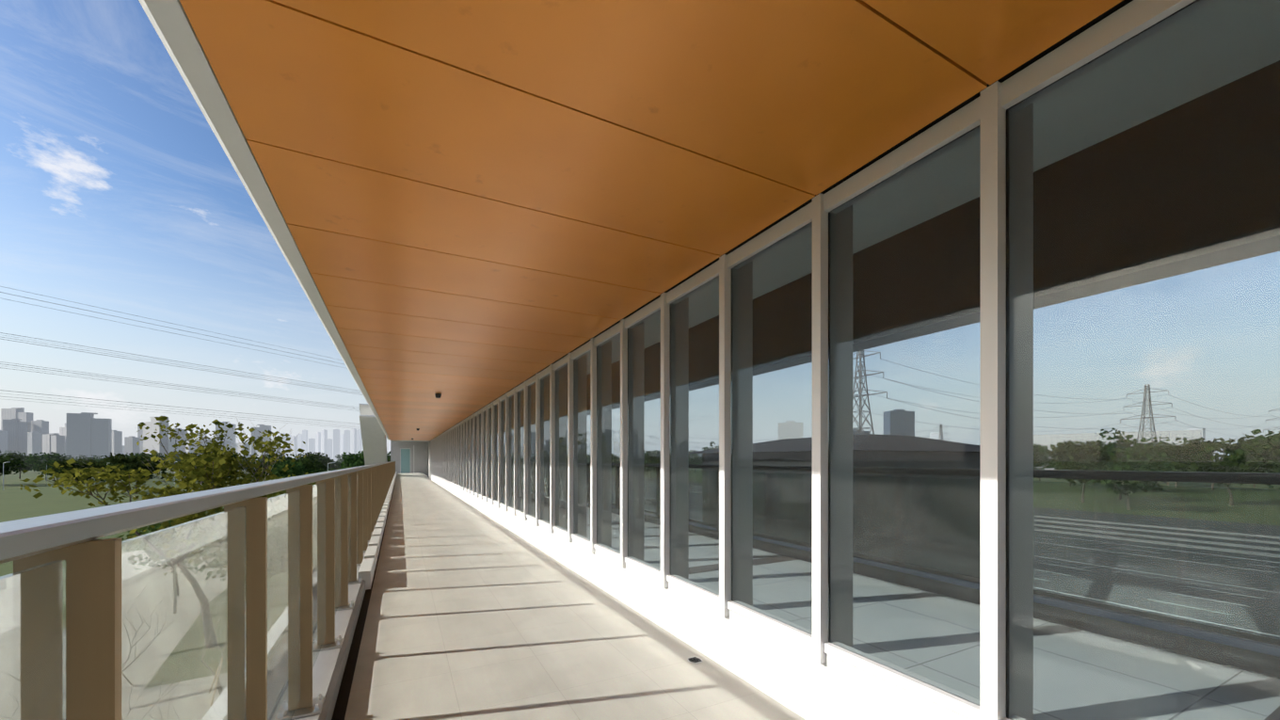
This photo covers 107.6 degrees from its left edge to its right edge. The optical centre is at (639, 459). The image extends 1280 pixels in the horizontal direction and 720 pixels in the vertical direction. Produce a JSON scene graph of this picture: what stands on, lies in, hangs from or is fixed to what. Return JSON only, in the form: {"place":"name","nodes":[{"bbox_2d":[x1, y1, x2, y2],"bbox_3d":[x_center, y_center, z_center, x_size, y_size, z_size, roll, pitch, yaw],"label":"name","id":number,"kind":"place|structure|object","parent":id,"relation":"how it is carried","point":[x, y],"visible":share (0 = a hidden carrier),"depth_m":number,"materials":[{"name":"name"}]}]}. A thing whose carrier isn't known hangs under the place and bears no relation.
{"place":"outdoors","nodes":[
{"label":"outdoors","id":0,"kind":"place"},
{"bbox_2d":[0,430,7,455],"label":"building","id":1,"kind":"structure","parent":0,"point":[3,441],"depth_m":1292.30,"materials":[{"name":"grey concrete"}]},
{"bbox_2d":[2,418,30,455],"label":"tower","id":2,"kind":"structure","parent":0,"point":[17,429],"depth_m":1337.87,"materials":[{"name":"grey concrete"}]},
{"bbox_2d":[0,407,33,431],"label":"tower","id":3,"kind":"structure","parent":0,"point":[14,413],"depth_m":1369.88,"materials":[{"name":"grey concrete"}]},
{"bbox_2d":[27,431,41,456],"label":"tower","id":4,"kind":"structure","parent":0,"point":[34,441],"depth_m":1200.69,"materials":[{"name":"grey concrete"}]},
{"bbox_2d":[31,419,48,454],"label":"tower","id":5,"kind":"structure","parent":0,"point":[41,426],"depth_m":1360.21,"materials":[{"name":"grey concrete"}]},
{"bbox_2d":[42,432,64,457],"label":"tower","id":6,"kind":"structure","parent":0,"point":[54,442],"depth_m":1286.59,"materials":[{"name":"white concrete"}]},
{"bbox_2d":[59,423,66,436],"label":"building","id":7,"kind":"structure","parent":0,"point":[62,431],"depth_m":1480.81,"materials":[{"name":"white concrete"}]},
{"bbox_2d":[64,435,66,455],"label":"building","id":8,"kind":"structure","parent":0,"point":[66,445],"depth_m":1370.35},
{"bbox_2d":[66,412,111,459],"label":"tower","id":9,"kind":"structure","parent":0,"point":[88,434],"depth_m":1203.70,"materials":[{"name":"grey concrete"}]},
{"bbox_2d":[112,430,122,456],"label":"building","id":10,"kind":"structure","parent":0,"point":[117,441],"depth_m":1294.95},
{"bbox_2d":[124,435,139,455],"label":"building","id":11,"kind":"structure","parent":0,"point":[131,445],"depth_m":1377.83,"materials":[{"name":"white concrete"}]},
{"bbox_2d":[137,425,143,453],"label":"building","id":12,"kind":"structure","parent":0,"point":[139,432],"depth_m":1603.87,"materials":[{"name":"white concrete"}]},
{"bbox_2d":[143,416,168,459],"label":"tower","id":13,"kind":"structure","parent":0,"point":[150,442],"depth_m":1205.04,"materials":[{"name":"white concrete"}]},
{"bbox_2d":[0,464,335,576],"bbox_3d":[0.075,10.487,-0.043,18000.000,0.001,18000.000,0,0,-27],"label":"ground","id":14,"kind":"structure","parent":0,"point":[17,502],"depth_m":128.13,"materials":[{"name":"green plant"}]},
{"bbox_2d":[0,453,26,476],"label":"tree","id":15,"kind":"object","parent":14,"relation":"on","point":[12,463],"visible":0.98,"depth_m":189.35,"materials":[{"name":"green plant"}]},
{"bbox_2d":[0,452,39,479],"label":"tree","id":16,"kind":"object","parent":14,"relation":"on","point":[22,456],"visible":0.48,"depth_m":262.71,"materials":[{"name":"green plant"}]},
{"bbox_2d":[23,451,65,479],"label":"tree","id":17,"kind":"object","parent":14,"relation":"on","point":[31,458],"visible":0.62,"depth_m":249.85,"materials":[{"name":"green plant"}]},
{"bbox_2d":[36,458,56,480],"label":"tree","id":18,"kind":"object","parent":14,"relation":"on","point":[41,468],"visible":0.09,"depth_m":230.45,"materials":[{"name":"green plant"}]},
{"bbox_2d":[38,459,65,479],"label":"tree","id":19,"kind":"object","parent":14,"relation":"on","point":[51,462],"visible":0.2,"depth_m":215.16,"materials":[{"name":"green plant"}]},
{"bbox_2d":[58,461,84,479],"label":"tree","id":20,"kind":"object","parent":14,"relation":"on","point":[59,470],"visible":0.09,"depth_m":201.98,"materials":[{"name":"green plant"}]},
{"bbox_2d":[52,458,111,492],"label":"tree","id":21,"kind":"object","parent":14,"relation":"on","point":[64,463],"visible":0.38,"depth_m":143.09,"materials":[{"name":"green plant"}]},
{"bbox_2d":[78,454,104,461],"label":"tree","id":22,"kind":"object","parent":14,"relation":"on","point":[94,457],"visible":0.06,"depth_m":325.09,"materials":[{"name":"green plant"}]},
{"bbox_2d":[88,461,130,490],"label":"tree","id":23,"kind":"object","parent":14,"relation":"on","point":[127,467],"visible":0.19,"depth_m":155.27,"materials":[{"name":"green plant"}]},
{"bbox_2d":[98,451,167,494],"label":"tree","id":24,"kind":"object","parent":14,"relation":"on","point":[125,459],"visible":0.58,"depth_m":145.35,"materials":[{"name":"green plant"}]},
{"bbox_2d":[124,452,150,464],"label":"tree","id":25,"kind":"object","parent":14,"relation":"on","point":[129,456],"visible":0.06,"depth_m":225.13,"materials":[{"name":"green plant"}]},
{"bbox_2d":[137,451,165,479],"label":"tree","id":26,"kind":"object","parent":14,"relation":"on","point":[158,455],"visible":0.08,"depth_m":246.76,"materials":[{"name":"green plant"}]},
{"bbox_2d":[2,461,335,492],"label":"lamp posts","id":27,"kind":"object","parent":14,"relation":"on","point":[106,464],"visible":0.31,"depth_m":163.62,"materials":[{"name":"white metal"}]},
{"bbox_2d":[179,458,220,483],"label":"tree","id":28,"kind":"object","parent":14,"relation":"on","point":[196,467],"visible":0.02,"depth_m":143.44,"materials":[{"name":"green plant"}]},
{"bbox_2d":[190,448,244,487],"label":"tree","id":29,"kind":"object","parent":14,"relation":"on","point":[235,456],"visible":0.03,"depth_m":150.02,"materials":[{"name":"green plant"}]},
{"bbox_2d":[251,452,292,477],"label":"tree","id":30,"kind":"object","parent":14,"relation":"on","point":[279,462],"visible":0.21,"depth_m":175.63,"materials":[{"name":"green plant"}]},
{"bbox_2d":[270,462,296,478],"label":"tree","id":31,"kind":"object","parent":14,"relation":"on","point":[276,468],"visible":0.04,"depth_m":159.71,"materials":[{"name":"green plant"}]},
{"bbox_2d":[269,460,318,478],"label":"tree","id":32,"kind":"object","parent":14,"relation":"on","point":[281,472],"visible":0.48,"depth_m":137.72,"materials":[{"name":"green plant"}]},
{"bbox_2d":[285,452,318,473],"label":"tree","id":33,"kind":"object","parent":14,"relation":"on","point":[300,454],"visible":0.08,"depth_m":189.09,"materials":[{"name":"green plant"}]},
{"bbox_2d":[294,451,327,475],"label":"tree","id":34,"kind":"object","parent":14,"relation":"on","point":[306,463],"visible":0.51,"depth_m":184.92,"materials":[{"name":"green plant"}]},
{"bbox_2d":[299,451,333,470],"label":"tree","id":35,"kind":"object","parent":14,"relation":"on","point":[324,458],"visible":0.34,"depth_m":247.13,"materials":[{"name":"green plant"}]},
{"bbox_2d":[318,458,340,470],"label":"tree","id":36,"kind":"object","parent":14,"relation":"on","point":[331,466],"visible":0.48,"depth_m":279.31,"materials":[{"name":"green plant"}]},
{"bbox_2d":[335,454,343,463],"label":"tree","id":37,"kind":"object","parent":14,"relation":"on","point":[338,456],"visible":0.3,"depth_m":561.14,"materials":[{"name":"green plant"}]},
{"bbox_2d":[338,450,365,468],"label":"tree","id":38,"kind":"object","parent":14,"relation":"on","point":[349,460],"visible":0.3,"depth_m":145.07,"materials":[{"name":"green plant"}]},
{"bbox_2d":[168,438,181,452],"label":"building","id":39,"kind":"structure","parent":0,"point":[170,444],"depth_m":1207.37,"materials":[{"name":"grey concrete"}]},
{"bbox_2d":[169,428,187,436],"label":"building","id":40,"kind":"structure","parent":0,"point":[183,431],"depth_m":1321.36,"materials":[{"name":"grey concrete"}]},
{"bbox_2d":[170,434,190,452],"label":"building","id":41,"kind":"structure","parent":0,"point":[184,437],"depth_m":1297.09,"materials":[{"name":"grey concrete"}]},
{"bbox_2d":[0,286,362,429],"bbox_3d":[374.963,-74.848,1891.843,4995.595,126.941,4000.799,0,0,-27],"label":"wires","id":42,"kind":"object","parent":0,"point":[166,364],"visible":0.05,"depth_m":320.85,"materials":[{"name":"grey metal"}]},
{"bbox_2d":[185,441,197,455],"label":"building","id":43,"kind":"structure","parent":0,"point":[189,448],"depth_m":1298.16,"materials":[{"name":"grey concrete"}]},
{"bbox_2d":[0,0,390,459],"label":"sky","id":44,"kind":"structure","parent":0,"point":[118,192],"materials":[{"name":"blue"}]},
{"bbox_2d":[195,438,211,455],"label":"building","id":45,"kind":"structure","parent":0,"point":[202,442],"depth_m":1387.50,"materials":[{"name":"grey concrete"}]},
{"bbox_2d":[215,421,236,451],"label":"tower","id":46,"kind":"structure","parent":0,"point":[231,432],"depth_m":1613.73,"materials":[{"name":"grey concrete"}]},
{"bbox_2d":[219,439,232,450],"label":"building","id":47,"kind":"structure","parent":0,"point":[229,442],"depth_m":1389.13,"materials":[{"name":"grey concrete"}]},
{"bbox_2d":[238,441,250,458],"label":"building","id":48,"kind":"structure","parent":0,"point":[247,445],"depth_m":1216.30,"materials":[{"name":"grey concrete"}]},
{"bbox_2d":[251,424,271,460],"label":"tower","id":49,"kind":"structure","parent":0,"point":[262,428],"depth_m":1585.53,"materials":[{"name":"grey concrete"}]},
{"bbox_2d":[256,439,268,460],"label":"building","id":50,"kind":"structure","parent":0,"point":[259,453],"depth_m":1304.32,"materials":[{"name":"grey concrete"}]},
{"bbox_2d":[272,442,280,454],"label":"building","id":51,"kind":"structure","parent":0,"point":[277,450],"depth_m":1397.84,"materials":[{"name":"grey concrete"}]},
{"bbox_2d":[279,432,286,456],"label":"tower","id":52,"kind":"structure","parent":0,"point":[283,439],"depth_m":2521.75,"materials":[{"name":"white concrete"}]},
{"bbox_2d":[286,434,291,457],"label":"skyscraper","id":53,"kind":"structure","parent":0,"point":[289,441],"depth_m":2968.19,"materials":[{"name":"white concrete"}]},
{"bbox_2d":[290,435,297,458],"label":"skyscraper","id":54,"kind":"structure","parent":0,"point":[295,446],"depth_m":2466.36,"materials":[{"name":"grey concrete"}]},
{"bbox_2d":[296,433,302,459],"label":"skyscraper","id":55,"kind":"structure","parent":0,"point":[299,440],"depth_m":2867.44,"materials":[{"name":"grey concrete"}]},
{"bbox_2d":[302,429,307,456],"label":"skyscraper","id":56,"kind":"structure","parent":0,"point":[305,438],"depth_m":2740.81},
{"bbox_2d":[308,438,315,454],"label":"skyscraper","id":57,"kind":"structure","parent":0,"point":[312,445],"depth_m":2669.75,"materials":[{"name":"grey concrete"}]},
{"bbox_2d":[315,432,320,454],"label":"skyscraper","id":58,"kind":"structure","parent":0,"point":[317,441],"depth_m":2842.46,"materials":[{"name":"white concrete"}]},
{"bbox_2d":[321,429,327,457],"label":"tower","id":59,"kind":"structure","parent":0,"point":[324,440],"depth_m":2603.18,"materials":[{"name":"white concrete"}]},
{"bbox_2d":[326,438,332,459],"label":"skyscraper","id":60,"kind":"structure","parent":0,"point":[328,447],"depth_m":2565.80,"materials":[{"name":"grey concrete"}]},
{"bbox_2d":[333,429,339,461],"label":"tower","id":61,"kind":"structure","parent":0,"point":[336,441],"depth_m":2669.77,"materials":[{"name":"white concrete"}]},
{"bbox_2d":[339,433,344,458],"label":"skyscraper","id":62,"kind":"structure","parent":0,"point":[342,443],"depth_m":2984.46,"materials":[{"name":"grey concrete"}]},
{"bbox_2d":[344,430,350,454],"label":"skyscraper","id":63,"kind":"structure","parent":0,"point":[347,441],"depth_m":2791.66,"materials":[{"name":"white concrete"}]},
{"bbox_2d":[351,428,356,454],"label":"skyscraper","id":64,"kind":"structure","parent":0,"point":[353,440],"depth_m":2502.32,"materials":[{"name":"white concrete"}]},
{"bbox_2d":[356,429,362,456],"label":"skyscraper","id":65,"kind":"structure","parent":0,"point":[359,441],"depth_m":2741.88,"materials":[{"name":"white concrete"}]},
{"bbox_2d":[359,403,387,464],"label":"wall","id":66,"kind":"structure","parent":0,"point":[374,439],"depth_m":39.85,"materials":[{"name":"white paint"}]},
{"bbox_3d":[-11.432,1.852,23.837,3.200,0.670,67.000,0,0,-27],"label":"deck slab","id":67,"kind":"object","parent":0,"visible":0},
{"bbox_2d":[291,508,382,719],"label":"curb","id":68,"kind":"structure","parent":67,"relation":"on","point":[328,669],"depth_m":3.23,"materials":[{"name":"concrete"}]},
{"bbox_2d":[291,519,377,719],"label":"baseplates","id":69,"kind":"object","parent":68,"relation":"on","point":[304,712],"visible":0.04,"depth_m":2.65,"materials":[{"name":"metal"}]},
{"bbox_2d":[13,461,395,719],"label":"fins","id":70,"kind":"object","parent":69,"relation":"on","point":[93,629],"visible":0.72,"depth_m":1.66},
{"bbox_2d":[0,472,358,719],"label":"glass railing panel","id":71,"kind":"object","parent":70,"relation":"attached to","point":[183,621],"visible":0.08,"depth_m":1.20,"materials":[{"name":"clear glass"}]},
{"bbox_2d":[0,461,393,563],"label":"handrail","id":72,"kind":"object","parent":70,"relation":"on","point":[24,537],"visible":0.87,"depth_m":0.87,"materials":[{"name":"metal"}]},
{"bbox_2d":[314,576,361,710],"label":"bolts","id":73,"kind":"object","parent":68,"relation":"on","point":[316,707],"visible":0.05,"depth_m":3.42,"materials":[{"name":"grey metal"}]},
{"bbox_2d":[358,471,397,589],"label":"cover blocks","id":74,"kind":"structure","parent":68,"relation":"on","point":[367,569],"depth_m":7.16,"materials":[{"name":"white paint"}]},
{"bbox_2d":[331,473,397,719],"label":"gutter","id":75,"kind":"object","parent":67,"relation":"on","point":[341,706],"visible":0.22,"depth_m":3.52,"materials":[{"name":"black metal"}]},
{"bbox_2d":[390,440,431,479],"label":"wall","id":76,"kind":"structure","parent":67,"relation":"on","point":[422,456],"depth_m":53.93,"materials":[{"name":"white paint"}]},
{"bbox_2d":[400,445,414,473],"bbox_3d":[-26.646,-0.113,53.655,1.440,3.200,0.050,0,0,-27],"label":"door frame","id":77,"kind":"object","parent":76,"relation":"attached to","point":[400,457],"visible":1,"depth_m":53.60,"materials":[{"name":"grey metal"}]},
{"bbox_2d":[400,448,410,473],"bbox_3d":[-26.814,0.112,53.578,0.950,2.750,0.026,0,0,-27],"label":"door glass","id":78,"kind":"object","parent":77,"relation":"in","point":[405,460],"visible":1,"depth_m":53.58,"materials":[{"name":"teal glass"}]},
{"bbox_2d":[344,472,805,719],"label":"paving","id":79,"kind":"structure","parent":67,"relation":"on","point":[473,613],"depth_m":3.78,"materials":[{"name":"beige concrete"}]},
{"bbox_2d":[687,656,702,663],"bbox_3d":[0.407,1.485,3.475,0.110,0.004,0.110,0,0,-27],"label":"drain ring","id":80,"kind":"object","parent":79,"relation":"on","point":[691,662],"visible":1,"depth_m":3.46,"materials":[{"name":"grey metal"}]},
{"bbox_2d":[688,656,701,662],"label":"drain slots","id":81,"kind":"object","parent":80,"relation":"on","point":[694,659],"visible":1,"depth_m":3.47,"materials":[{"name":"black metal"}]},
{"bbox_2d":[431,474,972,719],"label":"plinth","id":82,"kind":"structure","parent":67,"relation":"on","point":[788,672],"depth_m":3.17,"materials":[{"name":"paint"}]},
{"bbox_2d":[500,112,1006,715],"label":"mullion posts","id":83,"kind":"object","parent":82,"relation":"on","point":[730,426],"visible":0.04,"depth_m":3.35,"materials":[{"name":"white metal"}]},
{"bbox_2d":[430,0,1195,719],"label":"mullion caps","id":84,"kind":"object","parent":83,"relation":"attached to","point":[989,105],"visible":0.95,"depth_m":2.55,"materials":[{"name":"white metal"}]},
{"bbox_2d":[561,0,1132,358],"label":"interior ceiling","id":85,"kind":"structure","parent":83,"relation":"on","point":[912,138],"depth_m":2.06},
{"bbox_2d":[431,0,1133,440],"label":"ceiling trim","id":86,"kind":"structure","parent":85,"relation":"attached to","point":[1041,55],"depth_m":2.12,"materials":[{"name":"white metal"}]},
{"bbox_2d":[138,0,390,440],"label":"canopy edge","id":87,"kind":"object","parent":86,"relation":"attached to","point":[172,26],"visible":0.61,"depth_m":2.10,"materials":[{"name":"white paint"}]},
{"bbox_2d":[179,0,1123,440],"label":"soffit panels","id":88,"kind":"object","parent":86,"relation":"attached to","point":[481,203],"visible":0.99,"depth_m":2.08,"materials":[{"name":"orange wood"}]},
{"bbox_2d":[411,393,441,439],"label":"soffit fittings","id":89,"kind":"object","parent":88,"relation":"attached to","point":[438,395],"visible":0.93,"depth_m":10.21,"materials":[{"name":"black metal"}]},
{"bbox_2d":[450,0,1279,719],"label":"glazing","id":90,"kind":"structure","parent":83,"relation":"attached to","point":[1144,375],"depth_m":1.72,"materials":[{"name":"clear glass"}]},
{"label":"plaza","id":91,"kind":"structure","parent":0,"visible":0},
{"bbox_2d":[68,432,222,527],"bbox_3d":[-32.038,4.289,30.456,7.242,12.414,5.886,0,0,-29],"label":"tall bare tree","id":92,"kind":"object","parent":91,"relation":"on","point":[154,463],"visible":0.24,"depth_m":30.61,"materials":[{"name":"green plant"}]},
{"bbox_2d":[116,511,217,541],"bbox_3d":[-35.625,6.628,36.135,5.993,7.766,6.681,0,0,22],"label":"tree","id":93,"kind":"object","parent":91,"relation":"on","point":[142,529],"visible":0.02,"depth_m":35.05,"materials":[{"name":"green plant"}]},
{"bbox_2d":[136,511,220,533],"bbox_3d":[-41.418,6.953,42.838,5.883,7.114,5.799,0,0,-12],"label":"tree","id":94,"kind":"object","parent":91,"relation":"on","point":[155,527],"visible":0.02,"depth_m":41.40,"materials":[{"name":"green plant"}]},
{"label":"plaza lawns","id":95,"kind":"structure","parent":91,"relation":"on","visible":0},
{"bbox_2d":[19,416,305,538],"bbox_3d":[-25.519,4.006,25.710,9.117,13.016,10.008,0,0,34],"label":"tree","id":96,"kind":"object","parent":95,"relation":"on","point":[211,466],"visible":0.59,"depth_m":25.46,"materials":[{"name":"green plant"}]},
{"bbox_2d":[137,416,295,492],"bbox_3d":[-25.635,3.948,27.789,7.389,13.096,6.006,0,0,-9],"label":"tall bare tree","id":97,"kind":"object","parent":95,"relation":"on","point":[237,459],"visible":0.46,"depth_m":27.96,"materials":[{"name":"green plant"}]},
{"bbox_2d":[261,473,313,497],"bbox_3d":[-33.350,5.872,44.486,8.117,9.325,8.008,0,0,2],"label":"young tree","id":98,"kind":"object","parent":95,"relation":"on","point":[283,491],"visible":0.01,"depth_m":44.08,"materials":[{"name":"green plant"}]}
]}

